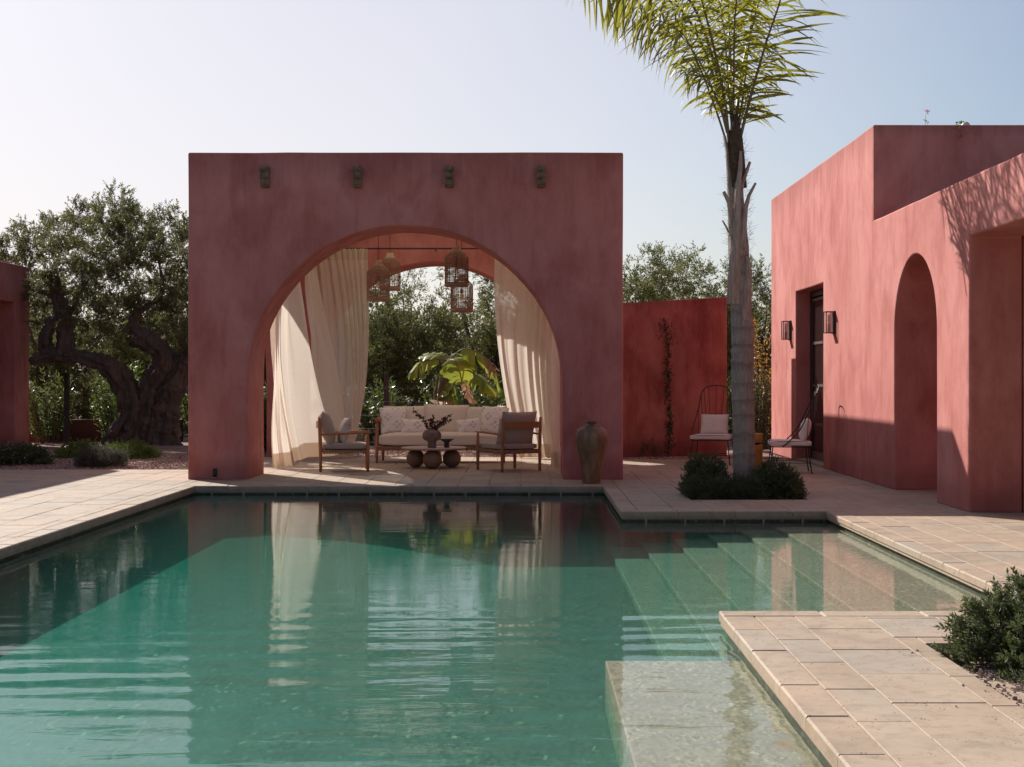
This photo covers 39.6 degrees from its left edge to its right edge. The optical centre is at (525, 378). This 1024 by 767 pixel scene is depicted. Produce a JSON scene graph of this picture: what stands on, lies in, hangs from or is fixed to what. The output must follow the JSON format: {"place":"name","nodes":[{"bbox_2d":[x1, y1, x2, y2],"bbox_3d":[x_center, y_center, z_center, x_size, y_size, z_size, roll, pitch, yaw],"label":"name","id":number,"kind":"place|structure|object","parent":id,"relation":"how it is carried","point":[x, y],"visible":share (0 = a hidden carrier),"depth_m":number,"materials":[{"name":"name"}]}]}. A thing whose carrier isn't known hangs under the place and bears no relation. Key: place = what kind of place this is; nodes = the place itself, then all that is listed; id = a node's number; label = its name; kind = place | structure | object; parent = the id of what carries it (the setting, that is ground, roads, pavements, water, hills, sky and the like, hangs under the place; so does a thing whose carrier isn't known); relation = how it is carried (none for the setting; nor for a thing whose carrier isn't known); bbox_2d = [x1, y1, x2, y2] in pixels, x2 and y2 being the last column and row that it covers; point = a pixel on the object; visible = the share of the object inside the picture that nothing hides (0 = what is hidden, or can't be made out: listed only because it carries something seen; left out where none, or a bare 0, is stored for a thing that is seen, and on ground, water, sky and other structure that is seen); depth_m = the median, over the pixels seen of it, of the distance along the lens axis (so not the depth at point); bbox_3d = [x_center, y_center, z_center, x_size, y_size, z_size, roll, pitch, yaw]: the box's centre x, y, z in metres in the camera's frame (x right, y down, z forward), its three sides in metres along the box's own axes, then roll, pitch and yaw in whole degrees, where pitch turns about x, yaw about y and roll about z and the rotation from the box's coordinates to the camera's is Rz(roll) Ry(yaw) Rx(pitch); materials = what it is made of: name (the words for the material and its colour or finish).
{"place":"outdoors","nodes":[
{"label":"outdoors","id":0,"kind":"place"},
{"bbox_2d":[0,383,792,469],"bbox_3d":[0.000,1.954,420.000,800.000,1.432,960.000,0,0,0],"label":"ground","id":1,"kind":"structure","parent":0,"point":[183,448],"depth_m":25.93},
{"bbox_2d":[0,261,28,445],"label":"side house","id":2,"kind":"structure","parent":1,"relation":"on","point":[14,378],"depth_m":27.70,"materials":[{"name":"paint"}]},
{"bbox_2d":[0,439,55,465],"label":"flowering shrub","id":3,"kind":"object","parent":1,"relation":"on","point":[19,454],"visible":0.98,"depth_m":22.39,"materials":[{"name":"green plant"}]},
{"bbox_2d":[29,366,82,443],"bbox_3d":[-9.929,0.538,29.610,1.309,1.675,1.559,0,0,-1],"label":"oleander shrub","id":4,"kind":"object","parent":1,"relation":"on","point":[36,419],"visible":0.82,"depth_m":29.54,"materials":[{"name":"green plant"}]},
{"bbox_2d":[52,436,100,458],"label":"shrub","id":5,"kind":"object","parent":1,"relation":"on","point":[71,449],"visible":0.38,"depth_m":23.63,"materials":[{"name":"green plant"}]},
{"bbox_2d":[29,274,131,418],"bbox_3d":[-11.473,-0.554,34.042,4.421,4.239,3.839,0,0,8],"label":"background tree","id":6,"kind":"object","parent":1,"relation":"on","point":[33,348],"visible":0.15,"depth_m":33.71,"materials":[{"name":"green plant"}]},
{"bbox_2d":[0,177,188,445],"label":"olive tree","id":7,"kind":"object","parent":1,"relation":"on","point":[148,408],"visible":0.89,"depth_m":26.96,"materials":[{"name":"green plant"}]},
{"bbox_2d":[71,442,132,467],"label":"lavender shrub","id":8,"kind":"object","parent":1,"relation":"on","point":[94,457],"visible":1,"depth_m":22.01,"materials":[{"name":"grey plant"}]},
{"bbox_2d":[29,419,182,441],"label":"wall","id":9,"kind":"structure","parent":1,"relation":"on","point":[81,429],"depth_m":30.20,"materials":[{"name":"paint"}]},
{"bbox_2d":[84,373,139,436],"bbox_3d":[-8.441,0.547,29.309,1.387,1.655,1.261,0,0,37],"label":"oleander shrub","id":10,"kind":"object","parent":1,"relation":"on","point":[107,413],"visible":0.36,"depth_m":29.13,"materials":[{"name":"green plant"}]},
{"bbox_2d":[110,357,144,422],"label":"oleander shrub","id":11,"kind":"object","parent":1,"relation":"on","point":[114,399],"visible":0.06,"depth_m":28.62,"materials":[{"name":"green plant"}]},
{"bbox_2d":[70,270,187,433],"bbox_3d":[-8.921,-0.474,34.112,4.001,4.417,4.346,0,0,-7],"label":"background tree","id":12,"kind":"object","parent":1,"relation":"on","point":[134,353],"visible":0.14,"depth_m":33.35,"materials":[{"name":"green plant"}]},
{"bbox_2d":[105,435,161,459],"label":"shrub","id":13,"kind":"object","parent":1,"relation":"on","point":[146,451],"visible":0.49,"depth_m":23.50,"materials":[{"name":"green plant"}]},
{"bbox_2d":[135,446,163,455],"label":"shrub","id":14,"kind":"object","parent":1,"relation":"on","point":[158,450],"visible":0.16,"depth_m":24.04,"materials":[{"name":"green plant"}]},
{"bbox_2d":[180,393,187,433],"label":"oleander shrub","id":15,"kind":"object","parent":1,"relation":"on","point":[185,410],"visible":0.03,"depth_m":30.35,"materials":[{"name":"green plant"}]},
{"bbox_2d":[264,396,266,451],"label":"oleander shrub","id":16,"kind":"object","parent":1,"relation":"on","point":[265,424],"visible":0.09,"depth_m":25.99,"materials":[{"name":"green plant"}]},
{"bbox_2d":[64,373,467,444],"bbox_3d":[-3.600,0.655,28.496,14.490,1.530,0.098,0,0,0],"label":"wire fence","id":17,"kind":"object","parent":1,"relation":"on","point":[67,404],"visible":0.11,"depth_m":28.45,"materials":[{"name":"paint"}]},
{"bbox_2d":[264,352,364,397],"bbox_3d":[-6.004,-0.661,33.684,3.839,4.474,4.421,0,0,-25],"label":"background tree","id":18,"kind":"object","parent":1,"relation":"on","point":[265,381],"visible":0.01,"depth_m":33.14,"materials":[{"name":"green plant"}]},
{"bbox_2d":[358,375,411,445],"bbox_3d":[-3.019,0.614,29.121,1.190,1.523,1.417,0,0,28],"label":"oleander shrub","id":19,"kind":"object","parent":1,"relation":"on","point":[366,418],"visible":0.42,"depth_m":29.10,"materials":[{"name":"green plant"}]},
{"bbox_2d":[29,273,770,425],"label":"distant woodland","id":20,"kind":"object","parent":1,"relation":"on","point":[472,331],"visible":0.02,"depth_m":37.71,"materials":[{"name":"green plant"}]},
{"bbox_2d":[357,267,457,436],"bbox_3d":[-3.246,-0.512,32.981,3.637,4.507,3.951,0,0,42],"label":"background tree","id":21,"kind":"object","parent":1,"relation":"on","point":[385,355],"visible":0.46,"depth_m":32.49,"materials":[{"name":"green plant"}]},
{"bbox_2d":[414,374,476,405],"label":"oleander shrub","id":22,"kind":"object","parent":1,"relation":"on","point":[430,396],"visible":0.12,"depth_m":29.00,"materials":[{"name":"green plant"}]},
{"bbox_2d":[405,267,504,405],"bbox_3d":[-0.829,-0.767,33.371,4.019,4.710,3.490,0,0,0],"label":"background tree","id":23,"kind":"object","parent":1,"relation":"on","point":[487,342],"visible":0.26,"depth_m":32.91,"materials":[{"name":"green plant"}]},
{"bbox_2d":[462,372,506,407],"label":"oleander shrub","id":24,"kind":"object","parent":1,"relation":"on","point":[495,402],"visible":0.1,"depth_m":28.77,"materials":[{"name":"green plant"}]},
{"bbox_2d":[623,255,641,295],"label":"background tree","id":25,"kind":"object","parent":1,"relation":"on","point":[630,279],"visible":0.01,"depth_m":31.28,"materials":[{"name":"green plant"}]},
{"bbox_2d":[631,436,662,457],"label":"wall plant","id":26,"kind":"object","parent":1,"relation":"on","point":[641,450],"depth_m":24.74,"materials":[{"name":"green plant"}]},
{"bbox_2d":[623,240,702,302],"bbox_3d":[3.078,-0.793,32.000,3.040,4.676,3.627,0,0,-37],"label":"background tree","id":27,"kind":"object","parent":1,"relation":"on","point":[646,291],"visible":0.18,"depth_m":31.77,"materials":[{"name":"green plant"}]},
{"bbox_2d":[623,297,726,456],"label":"garden wall","id":28,"kind":"structure","parent":1,"relation":"on","point":[698,358],"depth_m":24.92,"materials":[{"name":"red paint"}]},
{"bbox_2d":[655,318,678,456],"bbox_3d":[2.467,0.213,24.788,0.422,2.540,0.227,0,0,0],"label":"climbing vine","id":29,"kind":"object","parent":28,"relation":"attached to","point":[668,395],"visible":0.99,"depth_m":24.79,"materials":[{"name":"green plant"}]},
{"bbox_2d":[640,243,770,432],"bbox_3d":[4.282,-0.874,34.539,3.839,4.945,4.823,0,0,44],"label":"background tree","id":30,"kind":"object","parent":1,"relation":"on","point":[696,274],"visible":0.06,"depth_m":34.37,"materials":[{"name":"green plant"}]},
{"bbox_2d":[694,253,770,436],"bbox_3d":[5.347,-0.728,33.671,3.627,4.535,3.040,0,0,-21],"label":"background tree","id":31,"kind":"object","parent":1,"relation":"on","point":[763,296],"visible":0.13,"depth_m":33.27,"materials":[{"name":"green plant"}]},
{"bbox_2d":[727,377,768,433],"bbox_3d":[4.572,0.576,29.209,1.249,1.599,1.488,0,0,-1],"label":"oleander shrub","id":32,"kind":"object","parent":1,"relation":"on","point":[730,416],"visible":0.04,"depth_m":29.14,"materials":[{"name":"green plant"}]},
{"bbox_2d":[753,371,770,445],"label":"oleander shrub","id":33,"kind":"object","parent":1,"relation":"on","point":[765,411],"visible":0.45,"depth_m":26.96,"materials":[{"name":"green plant"}]},
{"bbox_2d":[753,318,770,449],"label":"oleander shrub","id":34,"kind":"object","parent":1,"relation":"on","point":[765,446],"visible":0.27,"depth_m":27.39,"materials":[{"name":"green plant"}]},
{"bbox_2d":[771,125,1023,511],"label":"garden house","id":35,"kind":"structure","parent":1,"relation":"on","point":[899,249],"depth_m":17.81,"materials":[{"name":"paint"}]},
{"bbox_2d":[781,320,791,339],"bbox_3d":[4.470,-0.830,24.420,0.140,0.334,0.210,0,0,0],"label":"wall lantern","id":36,"kind":"object","parent":35,"relation":"attached to","point":[788,330],"depth_m":24.35,"materials":[{"name":"black metal"}]},
{"bbox_2d":[810,288,823,461],"bbox_3d":[4.930,-0.044,22.840,0.300,2.832,2.220,0,0,0],"label":"door","id":37,"kind":"structure","parent":35,"relation":"in","point":[816,297],"depth_m":23.46,"materials":[{"name":"paint"}]},
{"bbox_2d":[823,311,835,333],"bbox_3d":[4.470,-0.830,20.950,0.140,0.334,0.210,0,0,0],"label":"wall lantern","id":38,"kind":"object","parent":35,"relation":"attached to","point":[831,326],"depth_m":20.93,"materials":[{"name":"black metal"}]},
{"bbox_2d":[955,120,964,137],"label":"roof succulent","id":39,"kind":"object","parent":35,"relation":"on","point":[959,122],"visible":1,"depth_m":18.55,"materials":[{"name":"green plant"}]},
{"bbox_2d":[0,493,988,766],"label":"pool basin","id":40,"kind":"object","parent":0,"point":[450,647],"visible":0.43,"depth_m":9.79,"materials":[{"name":"teal tile"}]},
{"bbox_2d":[26,494,872,580],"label":"pool wall","id":41,"kind":"structure","parent":40,"relation":"in","point":[419,508],"depth_m":15.34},
{"bbox_2d":[0,485,1016,766],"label":"pool coping","id":42,"kind":"object","parent":40,"relation":"on","point":[834,731],"visible":0.95,"depth_m":10.82,"materials":[{"name":"stone"}]},
{"bbox_2d":[605,526,983,766],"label":"pool steps","id":43,"kind":"structure","parent":40,"relation":"on","point":[693,697],"depth_m":9.88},
{"bbox_2d":[0,457,1023,766],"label":"patio","id":44,"kind":"structure","parent":0,"point":[894,689],"depth_m":12.59,"materials":[{"name":"stone"}]},
{"bbox_2d":[316,411,371,471],"bbox_3d":[-2.723,0.926,21.250,0.816,0.887,0.712,0,0,-8],"label":"armchair","id":45,"kind":"object","parent":44,"relation":"on","point":[327,432],"visible":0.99,"depth_m":20.95,"materials":[{"name":"beige fabric"}]},
{"bbox_2d":[337,418,350,442],"bbox_3d":[-2.714,0.773,21.238,0.159,0.400,0.420,17,-5,-15],"label":"throw pillow","id":46,"kind":"object","parent":45,"relation":"on","point":[345,424],"visible":0.91,"depth_m":21.07,"materials":[{"name":"beige fabric"}]},
{"bbox_2d":[188,152,622,479],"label":"garden pavilion","id":47,"kind":"structure","parent":44,"relation":"on","point":[268,232],"depth_m":19.33,"materials":[{"name":"paint"}]},
{"bbox_2d":[213,469,216,477],"bbox_3d":[-4.223,1.284,19.302,0.052,0.125,0.066,0,0,0],"label":"spotlight","id":48,"kind":"object","parent":47,"relation":"attached to","point":[214,473],"visible":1,"depth_m":19.27,"materials":[{"name":"black metal"}]},
{"bbox_2d":[270,282,337,467],"bbox_3d":[-3.659,-0.310,21.961,1.124,3.348,1.101,0,0,-44],"label":"curtain","id":49,"kind":"object","parent":47,"relation":"hanging from","point":[297,408],"visible":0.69,"depth_m":21.86,"materials":[{"name":"fabric"}]},
{"bbox_2d":[367,260,389,301],"bbox_3d":[-2.276,-1.970,21.900,0.358,1.560,0.358,0,0,0],"label":"woven pendant lamp","id":50,"kind":"object","parent":47,"relation":"hanging from","point":[378,264],"visible":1,"depth_m":21.77,"materials":[{"name":"wicker"}]},
{"bbox_2d":[379,253,400,290],"bbox_3d":[-2.257,-2.106,23.600,0.358,1.288,0.358,0,0,0],"label":"woven pendant lamp","id":51,"kind":"object","parent":47,"relation":"hanging from","point":[389,257],"visible":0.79,"depth_m":23.50,"materials":[{"name":"wicker"}]},
{"bbox_2d":[345,248,477,250],"bbox_3d":[-1.650,-2.280,25.163,4.200,0.028,0.514,0,0,0],"label":"curtain rail","id":52,"kind":"object","parent":47,"relation":"attached to","point":[411,248],"visible":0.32,"depth_m":24.91,"materials":[{"name":"black metal"}]},
{"bbox_2d":[317,248,368,457],"bbox_3d":[-3.275,-0.462,24.616,1.034,3.647,0.649,0,0,7],"label":"curtain","id":53,"kind":"object","parent":52,"relation":"hanging from","point":[342,276],"visible":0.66,"depth_m":24.73,"materials":[{"name":"fabric"}]},
{"bbox_2d":[494,259,551,457],"bbox_3d":[0.015,-0.462,24.676,1.255,3.647,0.309,0,0,34],"label":"curtain","id":54,"kind":"object","parent":52,"relation":"hanging from","point":[524,334],"visible":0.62,"depth_m":24.68,"materials":[{"name":"fabric"}]},
{"bbox_2d":[444,240,468,287],"bbox_3d":[-1.020,-2.049,20.900,0.358,1.403,0.358,0,0,0],"label":"woven pendant lamp","id":55,"kind":"object","parent":47,"relation":"hanging from","point":[456,250],"visible":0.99,"depth_m":20.80,"materials":[{"name":"wicker"}]},
{"bbox_2d":[450,275,472,312],"bbox_3d":[-1.002,-1.892,22.200,0.358,1.715,0.358,0,0,0],"label":"woven pendant lamp","id":56,"kind":"object","parent":47,"relation":"hanging from","point":[461,308],"visible":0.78,"depth_m":22.09,"materials":[{"name":"wicker"}]},
{"bbox_2d":[551,333,560,467],"bbox_3d":[0.446,-0.361,22.594,0.150,3.446,1.999,0,0,-2],"label":"curtain","id":57,"kind":"object","parent":47,"relation":"hanging from","point":[555,411],"visible":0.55,"depth_m":21.88,"materials":[{"name":"fabric"}]},
{"bbox_3d":[-3.720,-2.498,22.900,0.026,0.483,4.800,0,0,0],"label":"curtain rail","id":58,"kind":"object","parent":47,"relation":"attached to","visible":0},
{"bbox_2d":[305,266,344,441],"bbox_3d":[-3.539,-0.613,23.981,0.675,3.344,1.784,0,0,-26],"label":"curtain","id":59,"kind":"object","parent":58,"relation":"hanging from","point":[325,367],"visible":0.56,"depth_m":23.65,"materials":[{"name":"fabric"}]},
{"bbox_2d":[401,446,465,468],"bbox_3d":[-1.420,1.211,21.900,1.004,0.318,1.004,0,0,0],"label":"coffee table","id":60,"kind":"object","parent":44,"relation":"on","point":[430,458],"visible":0.99,"depth_m":21.81,"materials":[{"name":"brown wood"}]},
{"bbox_2d":[422,429,440,447],"bbox_3d":[-1.441,0.908,21.746,0.292,0.288,0.250,0,0,0],"label":"vase","id":61,"kind":"object","parent":60,"relation":"on","point":[431,437],"visible":1,"depth_m":21.67,"materials":[{"name":"ceramic"}]},
{"bbox_2d":[413,407,451,429],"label":"dried branches","id":62,"kind":"object","parent":61,"relation":"in","point":[432,422],"visible":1,"depth_m":21.75,"materials":[{"name":"brown plant"}]},
{"bbox_2d":[440,439,452,447],"bbox_3d":[-1.215,0.987,21.780,0.224,0.130,0.224,0,0,0],"label":"footed bowl","id":63,"kind":"object","parent":60,"relation":"on","point":[446,442],"visible":1,"depth_m":21.74,"materials":[{"name":"brown ceramic"}]},
{"bbox_2d":[374,404,505,462],"bbox_3d":[-1.390,0.893,23.477,2.136,0.953,0.881,0,0,0],"label":"sofa","id":64,"kind":"object","parent":44,"relation":"on","point":[394,441],"visible":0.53,"depth_m":23.10,"materials":[{"name":"beige fabric"}]},
{"bbox_2d":[379,406,406,433],"bbox_3d":[-2.183,0.681,23.485,0.460,0.460,0.153,-4,-17,-7],"label":"throw pillow","id":65,"kind":"object","parent":64,"relation":"on","point":[391,418],"visible":0.92,"depth_m":23.43,"materials":[{"name":"beige fabric"}]},
{"bbox_2d":[401,418,426,431],"bbox_3d":[-1.835,0.778,23.284,0.420,0.250,0.131,3,-16,-2],"label":"throw pillow","id":66,"kind":"object","parent":64,"relation":"on","point":[413,425],"visible":0.94,"depth_m":23.23,"materials":[{"name":"beige fabric"}]},
{"bbox_2d":[456,418,480,431],"bbox_3d":[-0.931,0.778,23.283,0.400,0.250,0.132,-6,-16,2],"label":"throw pillow","id":67,"kind":"object","parent":64,"relation":"on","point":[470,425],"visible":0.98,"depth_m":23.24,"materials":[{"name":"beige fabric"}]},
{"bbox_2d":[480,405,508,432],"bbox_3d":[-0.532,0.681,23.483,0.460,0.460,0.151,5,-16,8],"label":"throw pillow","id":68,"kind":"object","parent":64,"relation":"on","point":[490,418],"visible":0.76,"depth_m":23.43,"materials":[{"name":"beige fabric"}]},
{"bbox_2d":[475,411,541,471],"bbox_3d":[-0.258,0.926,21.277,0.712,0.887,0.817,0,0,-33],"label":"armchair","id":69,"kind":"object","parent":44,"relation":"on","point":[516,434],"visible":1,"depth_m":21.02,"materials":[{"name":"brown wood"}]},
{"bbox_2d":[496,419,500,442],"bbox_3d":[-0.245,0.775,21.153,0.440,0.380,0.128,0,14,-37],"label":"throw pillow","id":70,"kind":"object","parent":69,"relation":"on","point":[498,436],"visible":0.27,"depth_m":21.02,"materials":[{"name":"beige fabric"}]},
{"bbox_2d":[575,421,607,483],"bbox_3d":[0.858,0.962,18.600,0.425,0.816,0.416,0,0,0],"label":"urn","id":71,"kind":"object","parent":44,"relation":"on","point":[591,438],"visible":1,"depth_m":18.47,"materials":[{"name":"ceramic"}]},
{"bbox_2d":[690,385,732,464],"bbox_3d":[3.026,0.737,23.005,0.688,1.270,0.752,0,0,16],"label":"spindle chair","id":72,"kind":"object","parent":44,"relation":"on","point":[711,437],"visible":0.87,"depth_m":22.79,"materials":[{"name":"black metal"}]},
{"bbox_2d":[700,414,728,433],"bbox_3d":[3.073,0.742,23.168,0.460,0.340,0.161,0,-16,16],"label":"throw pillow","id":73,"kind":"object","parent":72,"relation":"on","point":[714,424],"visible":1,"depth_m":23.11,"materials":[{"name":"white fabric"}]},
{"bbox_2d":[755,433,762,467],"bbox_3d":[3.490,1.106,21.950,0.330,0.528,0.330,0,0,0],"label":"stool","id":74,"kind":"object","parent":44,"relation":"on","point":[759,449],"visible":0.34,"depth_m":21.81,"materials":[{"name":"orange wood"}]},
{"bbox_2d":[767,386,819,473],"bbox_3d":[3.917,0.737,20.843,0.752,1.270,0.688,0,0,7],"label":"spindle chair","id":75,"kind":"object","parent":44,"relation":"on","point":[791,443],"visible":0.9,"depth_m":20.57,"materials":[{"name":"black metal"}]},
{"bbox_2d":[799,418,810,440],"bbox_3d":[4.085,0.742,20.822,0.158,0.340,0.460,16,2,7],"label":"throw pillow","id":76,"kind":"object","parent":75,"relation":"on","point":[803,432],"visible":0.88,"depth_m":20.63,"materials":[{"name":"white fabric"}]},
{"bbox_2d":[0,0,1023,378],"label":"sky","id":77,"kind":"structure","parent":0,"point":[93,92],"materials":[{"name":"blue"}]},
{"bbox_2d":[0,450,1023,766],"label":"gravel","id":78,"kind":"object","parent":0,"point":[1018,694],"visible":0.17,"depth_m":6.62,"materials":[{"name":"beige gravel"}]},
{"bbox_2d":[407,348,501,404],"bbox_3d":[-1.374,0.248,27.265,1.841,1.658,1.182,0,0,0],"label":"banana plant","id":79,"kind":"object","parent":78,"relation":"on","point":[461,367],"visible":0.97,"depth_m":27.05,"materials":[{"name":"green plant"}]},
{"bbox_2d":[552,0,849,481],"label":"palm tree","id":80,"kind":"object","parent":78,"relation":"on","point":[739,286],"visible":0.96,"depth_m":16.88,"materials":[{"name":"green plant"}]},
{"bbox_2d":[677,451,735,499],"bbox_3d":[2.117,1.152,16.808,0.714,0.607,0.945,0,0,-24],"label":"myrtle shrub","id":81,"kind":"object","parent":78,"relation":"on","point":[701,466],"visible":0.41,"depth_m":16.71,"materials":[{"name":"green plant"}]},
{"bbox_2d":[681,471,735,499],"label":"rosemary shrub","id":82,"kind":"object","parent":78,"relation":"on","point":[715,485],"visible":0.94,"depth_m":16.30,"materials":[{"name":"green plant"}]},
{"bbox_2d":[714,471,776,499],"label":"rosemary shrub","id":83,"kind":"object","parent":78,"relation":"on","point":[745,490],"visible":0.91,"depth_m":16.28,"materials":[{"name":"green plant"}]},
{"bbox_2d":[751,453,809,499],"bbox_3d":[2.942,1.161,16.727,0.813,0.573,1.054,0,0,0],"label":"myrtle shrub","id":84,"kind":"object","parent":78,"relation":"on","point":[782,482],"visible":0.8,"depth_m":16.44,"materials":[{"name":"green plant"}]},
{"bbox_2d":[930,566,1023,682],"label":"pittosporum shrub","id":85,"kind":"object","parent":78,"relation":"on","point":[989,639],"visible":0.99,"depth_m":6.92,"materials":[{"name":"green plant"}]},
{"bbox_2d":[1009,652,1023,689],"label":"pittosporum shrub","id":86,"kind":"object","parent":78,"relation":"on","point":[1022,678],"visible":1,"depth_m":6.16,"materials":[{"name":"green plant"}]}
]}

